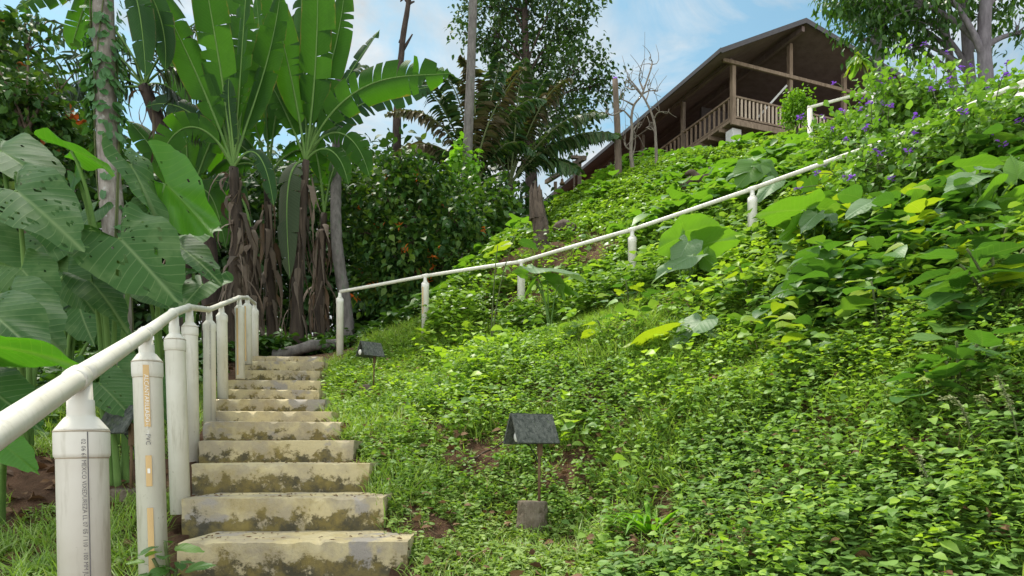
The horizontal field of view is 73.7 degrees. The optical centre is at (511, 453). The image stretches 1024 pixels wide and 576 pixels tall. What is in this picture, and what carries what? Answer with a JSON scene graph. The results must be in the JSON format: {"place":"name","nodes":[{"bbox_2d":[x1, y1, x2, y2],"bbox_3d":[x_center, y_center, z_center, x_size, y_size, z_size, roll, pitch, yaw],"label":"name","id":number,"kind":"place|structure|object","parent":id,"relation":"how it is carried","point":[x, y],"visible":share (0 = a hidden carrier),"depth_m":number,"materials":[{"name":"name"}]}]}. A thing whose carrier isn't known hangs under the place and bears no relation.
{"place":"outdoors","nodes":[
{"label":"outdoors","id":0,"kind":"place"},
{"bbox_2d":[0,371,216,575],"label":"grass","id":1,"kind":"structure","parent":0,"point":[44,564],"depth_m":3.62,"materials":[{"name":"green plant"}]},
{"bbox_2d":[0,182,1023,575],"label":"ground","id":2,"kind":"structure","parent":0,"point":[18,481],"depth_m":4.41,"materials":[{"name":"plant"}]},
{"bbox_2d":[0,290,78,524],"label":"elephant ear plant","id":3,"kind":"object","parent":2,"relation":"on","point":[29,344],"visible":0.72,"depth_m":3.61,"materials":[{"name":"green plant"}]},
{"bbox_2d":[0,132,94,448],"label":"elephant ear plant","id":4,"kind":"object","parent":2,"relation":"on","point":[21,269],"visible":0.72,"depth_m":4.68,"materials":[{"name":"green plant"}]},
{"bbox_2d":[0,3,128,241],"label":"orange tipped bush","id":5,"kind":"object","parent":2,"relation":"on","point":[17,105],"visible":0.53,"depth_m":7.85,"materials":[{"name":"green plant"}]},
{"bbox_2d":[11,200,135,371],"bbox_3d":[-4.406,-1.621,6.765,1.196,2.144,0.565,0,0,0],"label":"elephant ear plant","id":6,"kind":"object","parent":2,"relation":"on","point":[80,325],"visible":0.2,"depth_m":6.74,"materials":[{"name":"green plant"}]},
{"bbox_2d":[16,0,175,77],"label":"banana plant","id":7,"kind":"object","parent":2,"relation":"on","point":[147,30],"visible":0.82,"depth_m":9.58,"materials":[{"name":"green plant"}]},
{"bbox_2d":[34,128,185,447],"bbox_3d":[-3.110,-1.194,5.262,0.964,2.448,1.683,0,0,-30],"label":"elephant ear plant","id":8,"kind":"object","parent":2,"relation":"on","point":[103,289],"visible":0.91,"depth_m":4.92,"materials":[{"name":"green plant"}]},
{"bbox_2d":[92,0,131,365],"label":"slender tree","id":9,"kind":"object","parent":2,"relation":"on","point":[108,218],"visible":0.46,"depth_m":7.41,"materials":[{"name":"grey plant"}]},
{"bbox_2d":[78,0,134,350],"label":"climbing vine","id":10,"kind":"object","parent":9,"relation":"attached to","point":[89,83],"visible":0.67,"depth_m":7.40,"materials":[{"name":"green plant"}]},
{"bbox_2d":[101,405,135,501],"bbox_3d":[-2.437,0.084,4.300,0.276,0.778,0.227,0,0,24],"label":"garden lamp","id":11,"kind":"object","parent":2,"relation":"on","point":[117,424],"visible":0.48,"depth_m":4.24,"materials":[{"name":"metal"}]},
{"bbox_2d":[4,0,234,343],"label":"leaning palm","id":12,"kind":"object","parent":2,"relation":"on","point":[145,86],"visible":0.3,"depth_m":10.95,"materials":[{"name":"green plant"}]},
{"bbox_2d":[73,353,166,486],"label":"elephant ear plant","id":13,"kind":"object","parent":2,"relation":"on","point":[119,381],"visible":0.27,"depth_m":4.41,"materials":[{"name":"green plant"}]},
{"bbox_2d":[101,132,223,425],"bbox_3d":[-2.924,-1.489,5.871,1.183,2.590,0.588,0,0,20],"label":"elephant ear plant","id":14,"kind":"object","parent":2,"relation":"on","point":[167,202],"visible":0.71,"depth_m":5.91,"materials":[{"name":"green plant"}]},
{"bbox_2d":[127,540,215,575],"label":"broad leaved weed","id":15,"kind":"object","parent":2,"relation":"on","point":[157,570],"visible":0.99,"depth_m":2.67,"materials":[{"name":"green plant"}]},
{"bbox_2d":[127,62,230,330],"bbox_3d":[-5.803,-4.310,12.027,2.159,5.680,0.766,0,0,0],"label":"banana plant","id":16,"kind":"object","parent":2,"relation":"on","point":[201,157],"visible":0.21,"depth_m":12.07,"materials":[{"name":"green plant"}]},
{"bbox_2d":[160,226,233,333],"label":"elephant ear plant","id":17,"kind":"object","parent":2,"relation":"on","point":[195,290],"visible":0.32,"depth_m":7.74,"materials":[{"name":"green plant"}]},
{"bbox_2d":[146,0,289,361],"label":"banana plant","id":18,"kind":"object","parent":2,"relation":"on","point":[240,58],"visible":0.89,"depth_m":10.37,"materials":[{"name":"green plant"}]},
{"bbox_2d":[208,173,267,348],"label":"banana plant","id":19,"kind":"object","parent":2,"relation":"on","point":[255,275],"visible":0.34,"depth_m":11.75,"materials":[{"name":"brown plant"}]},
{"bbox_2d":[166,0,329,349],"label":"banana plant","id":20,"kind":"object","parent":2,"relation":"on","point":[268,126],"visible":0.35,"depth_m":12.48,"materials":[{"name":"brown plant"}]},
{"bbox_2d":[5,242,493,436],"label":"forest undergrowth","id":21,"kind":"object","parent":2,"relation":"on","point":[269,342],"visible":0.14,"depth_m":11.00,"materials":[{"name":"green plant"}]},
{"bbox_2d":[0,32,554,343],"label":"wood","id":22,"kind":"object","parent":2,"relation":"on","point":[252,180],"visible":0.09,"depth_m":19.90,"materials":[{"name":"green plant"}]},
{"bbox_2d":[177,356,416,575],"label":"concrete staircase","id":23,"kind":"structure","parent":2,"relation":"on","point":[275,398],"depth_m":4.31,"materials":[{"name":"beige concrete"}]},
{"bbox_2d":[0,295,258,575],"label":"pipe handrail","id":24,"kind":"object","parent":23,"relation":"on","point":[81,443],"visible":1,"depth_m":2.70,"materials":[{"name":"plastic"}]},
{"bbox_2d":[199,439,407,539],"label":"tread litter","id":25,"kind":"object","parent":23,"relation":"on","point":[301,496],"visible":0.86,"depth_m":3.94,"materials":[{"name":"brown plant"}]},
{"bbox_2d":[298,122,361,338],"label":"banana plant","id":26,"kind":"object","parent":2,"relation":"on","point":[320,299],"visible":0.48,"depth_m":12.16,"materials":[{"name":"brown plant"}]},
{"bbox_2d":[272,324,396,356],"bbox_3d":[-2.778,-1.899,11.236,2.229,0.875,0.402,0,0,-23],"label":"fallen log","id":27,"kind":"object","parent":2,"relation":"on","point":[308,346],"visible":0.45,"depth_m":10.84,"materials":[{"name":"grey wood"}]},
{"bbox_2d":[330,20,354,336],"bbox_3d":[-3.328,-6.091,12.723,4.505,8.620,1.743,0,0,0],"label":"ringed palm","id":28,"kind":"object","parent":2,"relation":"on","point":[340,271],"visible":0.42,"depth_m":11.93,"materials":[{"name":"grey plant"}]},
{"bbox_2d":[259,0,450,355],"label":"banana plant","id":29,"kind":"object","parent":2,"relation":"on","point":[307,90],"visible":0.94,"depth_m":11.33,"materials":[{"name":"green plant"}]},
{"bbox_2d":[356,341,384,390],"bbox_3d":[-1.606,-0.901,7.693,0.272,0.716,0.214,0,2,-42],"label":"garden lamp","id":30,"kind":"object","parent":2,"relation":"on","point":[369,350],"visible":0.59,"depth_m":7.65,"materials":[{"name":"metal"}]},
{"bbox_2d":[392,0,414,261],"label":"dead snag","id":31,"kind":"object","parent":2,"relation":"on","point":[403,45],"visible":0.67,"depth_m":19.92,"materials":[{"name":"brown wood"}]},
{"bbox_2d":[312,133,502,320],"bbox_3d":[-1.980,-4.054,12.746,3.861,4.017,2.107,0,0,0],"label":"flowering bush","id":32,"kind":"object","parent":2,"relation":"on","point":[384,242],"visible":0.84,"depth_m":12.66,"materials":[{"name":"green plant"}]},
{"bbox_2d":[384,51,546,184],"bbox_3d":[-1.280,-7.834,19.169,4.514,6.247,1.554,0,0,5],"label":"traveller palm","id":33,"kind":"object","parent":2,"relation":"on","point":[484,104],"visible":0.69,"depth_m":18.89,"materials":[{"name":"green plant"}]},
{"bbox_2d":[460,0,476,257],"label":"tall bare tree","id":34,"kind":"object","parent":2,"relation":"on","point":[470,89],"visible":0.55,"depth_m":15.91,"materials":[{"name":"grey plant"}]},
{"bbox_2d":[442,131,485,201],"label":"bright vine","id":35,"kind":"object","parent":34,"relation":"attached to","point":[455,155],"visible":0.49,"depth_m":15.63,"materials":[{"name":"green plant"}]},
{"bbox_2d":[442,155,524,255],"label":"leafy shrub","id":36,"kind":"object","parent":2,"relation":"on","point":[503,200],"visible":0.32,"depth_m":14.31,"materials":[{"name":"green plant"}]},
{"bbox_2d":[469,441,502,458],"bbox_3d":[-0.110,-0.078,5.048,0.492,0.237,0.021,0,0,-37],"label":"dry stick","id":37,"kind":"object","parent":2,"relation":"on","point":[479,455],"visible":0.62,"depth_m":4.97,"materials":[{"name":"wood"}]},
{"bbox_2d":[0,237,1014,575],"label":"leaf litter","id":38,"kind":"object","parent":2,"relation":"on","point":[418,517],"visible":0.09,"depth_m":3.98,"materials":[{"name":"plant"}]},
{"bbox_2d":[481,234,537,336],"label":"broad leaved weed","id":39,"kind":"object","parent":2,"relation":"on","point":[505,245],"visible":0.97,"depth_m":8.59,"materials":[{"name":"green plant"}]},
{"bbox_2d":[503,413,559,533],"bbox_3d":[0.115,0.148,4.100,0.276,0.778,0.227,0,0,-24],"label":"garden lamp","id":40,"kind":"object","parent":2,"relation":"on","point":[539,430],"visible":0.84,"depth_m":4.04,"materials":[{"name":"metal"}]},
{"bbox_2d":[443,0,634,208],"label":"tall broadleaf tree","id":41,"kind":"object","parent":2,"relation":"on","point":[527,38],"visible":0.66,"depth_m":25.90,"materials":[{"name":"green plant"}]},
{"bbox_2d":[529,181,549,248],"bbox_3d":[0.457,-3.794,11.013,0.392,1.141,0.395,0,0,0],"label":"tree stump","id":42,"kind":"object","parent":2,"relation":"on","point":[537,217],"visible":0.77,"depth_m":10.90,"materials":[{"name":"brown wood"}]},
{"bbox_2d":[473,58,621,211],"bbox_3d":[0.790,-9.312,21.125,5.025,5.872,1.655,0,0,0],"label":"traveller palm","id":43,"kind":"object","parent":2,"relation":"on","point":[545,159],"visible":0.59,"depth_m":20.96,"materials":[{"name":"green plant"}]},
{"bbox_2d":[512,264,585,326],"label":"elephant ear plant","id":44,"kind":"object","parent":2,"relation":"on","point":[556,282],"visible":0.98,"depth_m":8.14,"materials":[{"name":"green plant"}]},
{"bbox_2d":[545,155,586,194],"bbox_3d":[1.941,-9.785,25.501,0.563,2.470,4.181,0,0,-15],"label":"gate frame","id":45,"kind":"object","parent":2,"relation":"on","point":[579,160],"visible":0.42,"depth_m":24.06,"materials":[{"name":"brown wood"}]},
{"bbox_2d":[553,219,583,234],"bbox_3d":[0.981,-3.832,11.560,0.587,0.290,0.230,0,0,0],"label":"rock","id":46,"kind":"object","parent":2,"relation":"on","point":[560,224],"visible":0.54,"depth_m":11.49,"materials":[{"name":"grey stone"}]},
{"bbox_2d":[581,314,628,342],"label":"broad leaved weed","id":47,"kind":"object","parent":2,"relation":"on","point":[585,334],"visible":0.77,"depth_m":6.30,"materials":[{"name":"green plant"}]},
{"bbox_2d":[612,77,621,175],"bbox_3d":[3.250,-9.674,20.992,0.310,3.774,0.239,0,0,-17],"label":"wooden pole","id":48,"kind":"object","parent":2,"relation":"on","point":[617,151],"visible":0.63,"depth_m":20.92,"materials":[{"name":"brown wood"}]},
{"bbox_2d":[593,275,660,303],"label":"broad leaved weed","id":49,"kind":"object","parent":2,"relation":"on","point":[648,292],"visible":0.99,"depth_m":7.30,"materials":[{"name":"green plant"}]},
{"bbox_2d":[597,46,664,171],"bbox_3d":[3.496,-10.178,20.463,2.092,4.561,1.276,0,0,-36],"label":"bare sapling","id":50,"kind":"object","parent":2,"relation":"on","point":[630,148],"visible":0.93,"depth_m":20.48,"materials":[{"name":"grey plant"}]},
{"bbox_2d":[587,501,708,538],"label":"grass tuft","id":51,"kind":"object","parent":2,"relation":"on","point":[643,526],"visible":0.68,"depth_m":3.44,"materials":[{"name":"green plant"}]},
{"bbox_2d":[625,68,674,163],"bbox_3d":[3.902,-9.768,20.216,1.465,3.653,1.228,0,0,-25],"label":"bare sapling","id":52,"kind":"object","parent":2,"relation":"on","point":[654,130],"visible":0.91,"depth_m":19.97,"materials":[{"name":"grey plant"}]},
{"bbox_2d":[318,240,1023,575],"bbox_3d":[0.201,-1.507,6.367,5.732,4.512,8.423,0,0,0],"label":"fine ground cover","id":53,"kind":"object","parent":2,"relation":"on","point":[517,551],"visible":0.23,"depth_m":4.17,"materials":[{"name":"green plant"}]},
{"bbox_2d":[320,102,1023,575],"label":"slope herbs","id":54,"kind":"object","parent":2,"relation":"on","point":[764,246],"visible":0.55,"depth_m":4.79,"materials":[{"name":"green plant"}]},
{"bbox_2d":[336,79,1023,355],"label":"hillside handrail","id":55,"kind":"object","parent":2,"relation":"on","point":[751,203],"visible":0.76,"depth_m":9.00,"materials":[{"name":"plastic"}]},
{"bbox_2d":[622,313,741,359],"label":"elephant ear plant","id":56,"kind":"object","parent":2,"relation":"on","point":[697,322],"visible":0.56,"depth_m":5.58,"materials":[{"name":"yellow plant"}]},
{"bbox_2d":[681,166,712,189],"bbox_3d":[3.946,-5.533,13.884,1.040,0.680,0.289,0,0,8],"label":"driftwood root","id":57,"kind":"object","parent":2,"relation":"on","point":[691,172],"visible":0.2,"depth_m":13.83,"materials":[{"name":"brown wood"}]},
{"bbox_2d":[651,213,745,294],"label":"elephant ear plant","id":58,"kind":"object","parent":2,"relation":"on","point":[690,241],"visible":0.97,"depth_m":7.01,"materials":[{"name":"green plant"}]},
{"bbox_2d":[409,80,1013,340],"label":"hilltop undergrowth","id":59,"kind":"object","parent":2,"relation":"on","point":[602,199],"visible":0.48,"depth_m":11.42,"materials":[{"name":"green plant"}]},
{"bbox_2d":[543,18,925,200],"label":"wooden house","id":60,"kind":"structure","parent":2,"relation":"on","point":[726,93],"depth_m":28.16,"materials":[{"name":"brown wood"}]},
{"bbox_2d":[700,262,772,304],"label":"broad leaved weed","id":61,"kind":"object","parent":2,"relation":"on","point":[733,274],"visible":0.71,"depth_m":6.11,"materials":[{"name":"green plant"}]},
{"bbox_2d":[726,152,785,201],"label":"elephant ear plant","id":62,"kind":"object","parent":2,"relation":"on","point":[747,171],"visible":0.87,"depth_m":9.35,"materials":[{"name":"green plant"}]},
{"bbox_2d":[767,334,814,362],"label":"broad leaved weed","id":63,"kind":"object","parent":2,"relation":"on","point":[773,339],"visible":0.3,"depth_m":4.60,"materials":[{"name":"green plant"}]},
{"bbox_2d":[567,216,1023,575],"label":"creeping vine cover","id":64,"kind":"object","parent":2,"relation":"on","point":[850,568],"visible":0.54,"depth_m":2.79,"materials":[{"name":"green plant"}]},
{"bbox_2d":[730,531,801,575],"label":"dry stick","id":65,"kind":"object","parent":64,"relation":"on","point":[749,566],"visible":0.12,"depth_m":2.69,"materials":[{"name":"brown wood"}]},
{"bbox_2d":[776,82,816,133],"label":"round shrub","id":66,"kind":"object","parent":2,"relation":"on","point":[793,108],"visible":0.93,"depth_m":19.87,"materials":[{"name":"green plant"}]},
{"bbox_2d":[756,188,846,246],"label":"elephant ear plant","id":67,"kind":"object","parent":2,"relation":"on","point":[780,213],"visible":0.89,"depth_m":5.83,"materials":[{"name":"green plant"}]},
{"bbox_2d":[761,257,853,307],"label":"broad leaved weed","id":68,"kind":"object","parent":2,"relation":"on","point":[785,287],"visible":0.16,"depth_m":5.29,"materials":[{"name":"green plant"}]},
{"bbox_2d":[786,96,881,187],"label":"flowering shrub","id":69,"kind":"object","parent":2,"relation":"on","point":[832,133],"visible":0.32,"depth_m":8.64,"materials":[{"name":"green plant"}]},
{"bbox_2d":[807,91,875,137],"bbox_3d":[7.028,-6.780,14.602,1.370,1.725,0.113,0,0,39],"label":"house path handrail","id":70,"kind":"object","parent":2,"relation":"on","point":[810,113],"visible":0.37,"depth_m":14.92,"materials":[{"name":"plastic"}]},
{"bbox_2d":[793,112,922,227],"bbox_3d":[3.545,-2.540,6.647,1.719,1.089,1.220,0,0,-33],"label":"flowering shrub","id":71,"kind":"object","parent":2,"relation":"on","point":[869,177],"visible":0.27,"depth_m":6.30,"materials":[{"name":"green plant"}]},
{"bbox_2d":[843,51,872,115],"bbox_3d":[4.688,-4.602,9.224,0.358,1.609,0.317,0,0,14],"label":"young tree","id":72,"kind":"object","parent":2,"relation":"on","point":[854,63],"visible":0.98,"depth_m":9.19,"materials":[{"name":"green plant"}]},
{"bbox_2d":[808,0,924,114],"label":"canopy tree","id":73,"kind":"object","parent":2,"relation":"on","point":[848,27],"visible":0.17,"depth_m":16.23,"materials":[{"name":"green plant"}]},
{"bbox_2d":[810,0,958,89],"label":"canopy tree","id":74,"kind":"object","parent":2,"relation":"on","point":[831,13],"visible":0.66,"depth_m":14.28,"materials":[{"name":"green plant"}]},
{"bbox_2d":[845,276,923,332],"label":"broad leaved weed","id":75,"kind":"object","parent":2,"relation":"on","point":[873,291],"visible":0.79,"depth_m":4.37,"materials":[{"name":"green plant"}]},
{"bbox_2d":[823,33,951,162],"bbox_3d":[4.462,-3.669,7.796,1.512,1.828,1.557,0,0,-18],"label":"flowering shrub","id":76,"kind":"object","parent":2,"relation":"on","point":[883,89],"visible":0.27,"depth_m":7.69,"materials":[{"name":"green plant"}]},
{"bbox_2d":[820,100,962,232],"bbox_3d":[3.609,-2.708,6.740,1.323,1.501,1.789,0,0,0],"label":"flowering shrub","id":77,"kind":"object","parent":2,"relation":"on","point":[888,133],"visible":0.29,"depth_m":6.43,"materials":[{"name":"green plant"}]},
{"bbox_2d":[815,87,968,139],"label":"flowering shrub","id":78,"kind":"object","parent":2,"relation":"on","point":[887,114],"visible":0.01,"depth_m":10.11,"materials":[{"name":"green plant"}]},
{"bbox_2d":[844,176,946,236],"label":"elephant ear plant","id":79,"kind":"object","parent":2,"relation":"on","point":[859,206],"visible":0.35,"depth_m":5.42,"materials":[{"name":"green plant"}]},
{"bbox_2d":[844,232,948,280],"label":"broad leaved weed","id":80,"kind":"object","parent":2,"relation":"on","point":[868,272],"visible":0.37,"depth_m":4.75,"materials":[{"name":"green plant"}]},
{"bbox_2d":[916,454,936,515],"bbox_3d":[1.580,0.126,2.600,0.086,0.248,0.037,0,0,0],"label":"seed spike","id":81,"kind":"object","parent":2,"relation":"on","point":[921,466],"visible":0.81,"depth_m":2.60,"materials":[{"name":"plant"}]},
{"bbox_2d":[856,41,997,143],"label":"flowering shrub","id":82,"kind":"object","parent":2,"relation":"on","point":[939,93],"visible":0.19,"depth_m":7.41,"materials":[{"name":"green plant"}]},
{"bbox_2d":[838,0,1023,97],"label":"canopy tree","id":83,"kind":"object","parent":2,"relation":"on","point":[966,54],"visible":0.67,"depth_m":13.70,"materials":[{"name":"green plant"}]},
{"bbox_2d":[867,70,1023,186],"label":"flowering shrub","id":84,"kind":"object","parent":2,"relation":"on","point":[959,131],"visible":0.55,"depth_m":5.81,"materials":[{"name":"green plant"}]},
{"bbox_2d":[871,0,1023,81],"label":"canopy tree","id":85,"kind":"object","parent":2,"relation":"on","point":[983,41],"visible":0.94,"depth_m":12.97,"materials":[{"name":"green plant"}]},
{"bbox_2d":[882,326,1023,406],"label":"broad leaved weed","id":86,"kind":"object","parent":2,"relation":"on","point":[957,352],"visible":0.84,"depth_m":3.05,"materials":[{"name":"green plant"}]},
{"bbox_2d":[937,395,976,456],"bbox_3d":[1.794,-0.095,2.753,0.154,0.286,0.040,0,0,0],"label":"seed spike","id":87,"kind":"object","parent":2,"relation":"on","point":[963,412],"visible":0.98,"depth_m":2.75,"materials":[{"name":"plant"}]},
{"bbox_2d":[901,241,1023,334],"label":"broad leaved weed","id":88,"kind":"object","parent":2,"relation":"on","point":[958,279],"visible":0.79,"depth_m":3.64,"materials":[{"name":"green plant"}]},
{"bbox_2d":[925,423,1019,453],"bbox_3d":[1.908,-0.064,2.827,0.349,0.130,0.019,0,0,25],"label":"dry stick","id":89,"kind":"object","parent":2,"relation":"on","point":[947,446],"visible":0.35,"depth_m":2.82,"materials":[{"name":"brown wood"}]},
{"bbox_2d":[925,215,1023,266],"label":"broad leaved weed","id":90,"kind":"object","parent":2,"relation":"on","point":[975,239],"visible":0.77,"depth_m":4.22,"materials":[{"name":"green plant"}]},
{"bbox_2d":[943,154,1023,235],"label":"elephant ear plant","id":91,"kind":"object","parent":2,"relation":"on","point":[980,165],"visible":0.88,"depth_m":4.74,"materials":[{"name":"green plant"}]},
{"bbox_2d":[974,394,993,437],"bbox_3d":[1.937,-0.119,2.800,0.087,0.250,0.039,0,0,0],"label":"seed spike","id":92,"kind":"object","parent":2,"relation":"on","point":[980,397],"visible":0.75,"depth_m":2.80,"materials":[{"name":"plant"}]},
{"bbox_2d":[949,55,1023,116],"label":"flowering shrub","id":93,"kind":"object","parent":2,"relation":"on","point":[992,81],"visible":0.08,"depth_m":7.46,"materials":[{"name":"green plant"}]},
{"bbox_2d":[951,67,1023,155],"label":"flowering shrub","id":94,"kind":"object","parent":2,"relation":"on","point":[1017,78],"visible":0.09,"depth_m":5.87,"materials":[{"name":"green plant"}]},
{"bbox_2d":[995,375,1017,464],"bbox_3d":[1.879,-0.104,2.602,0.094,0.390,0.042,0,0,0],"label":"seed spike","id":95,"kind":"object","parent":2,"relation":"on","point":[1000,385],"visible":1,"depth_m":2.60,"materials":[{"name":"plant"}]},
{"bbox_2d":[0,0,1023,344],"label":"sky","id":96,"kind":"structure","parent":0,"point":[685,33],"materials":[{"name":"blue"}]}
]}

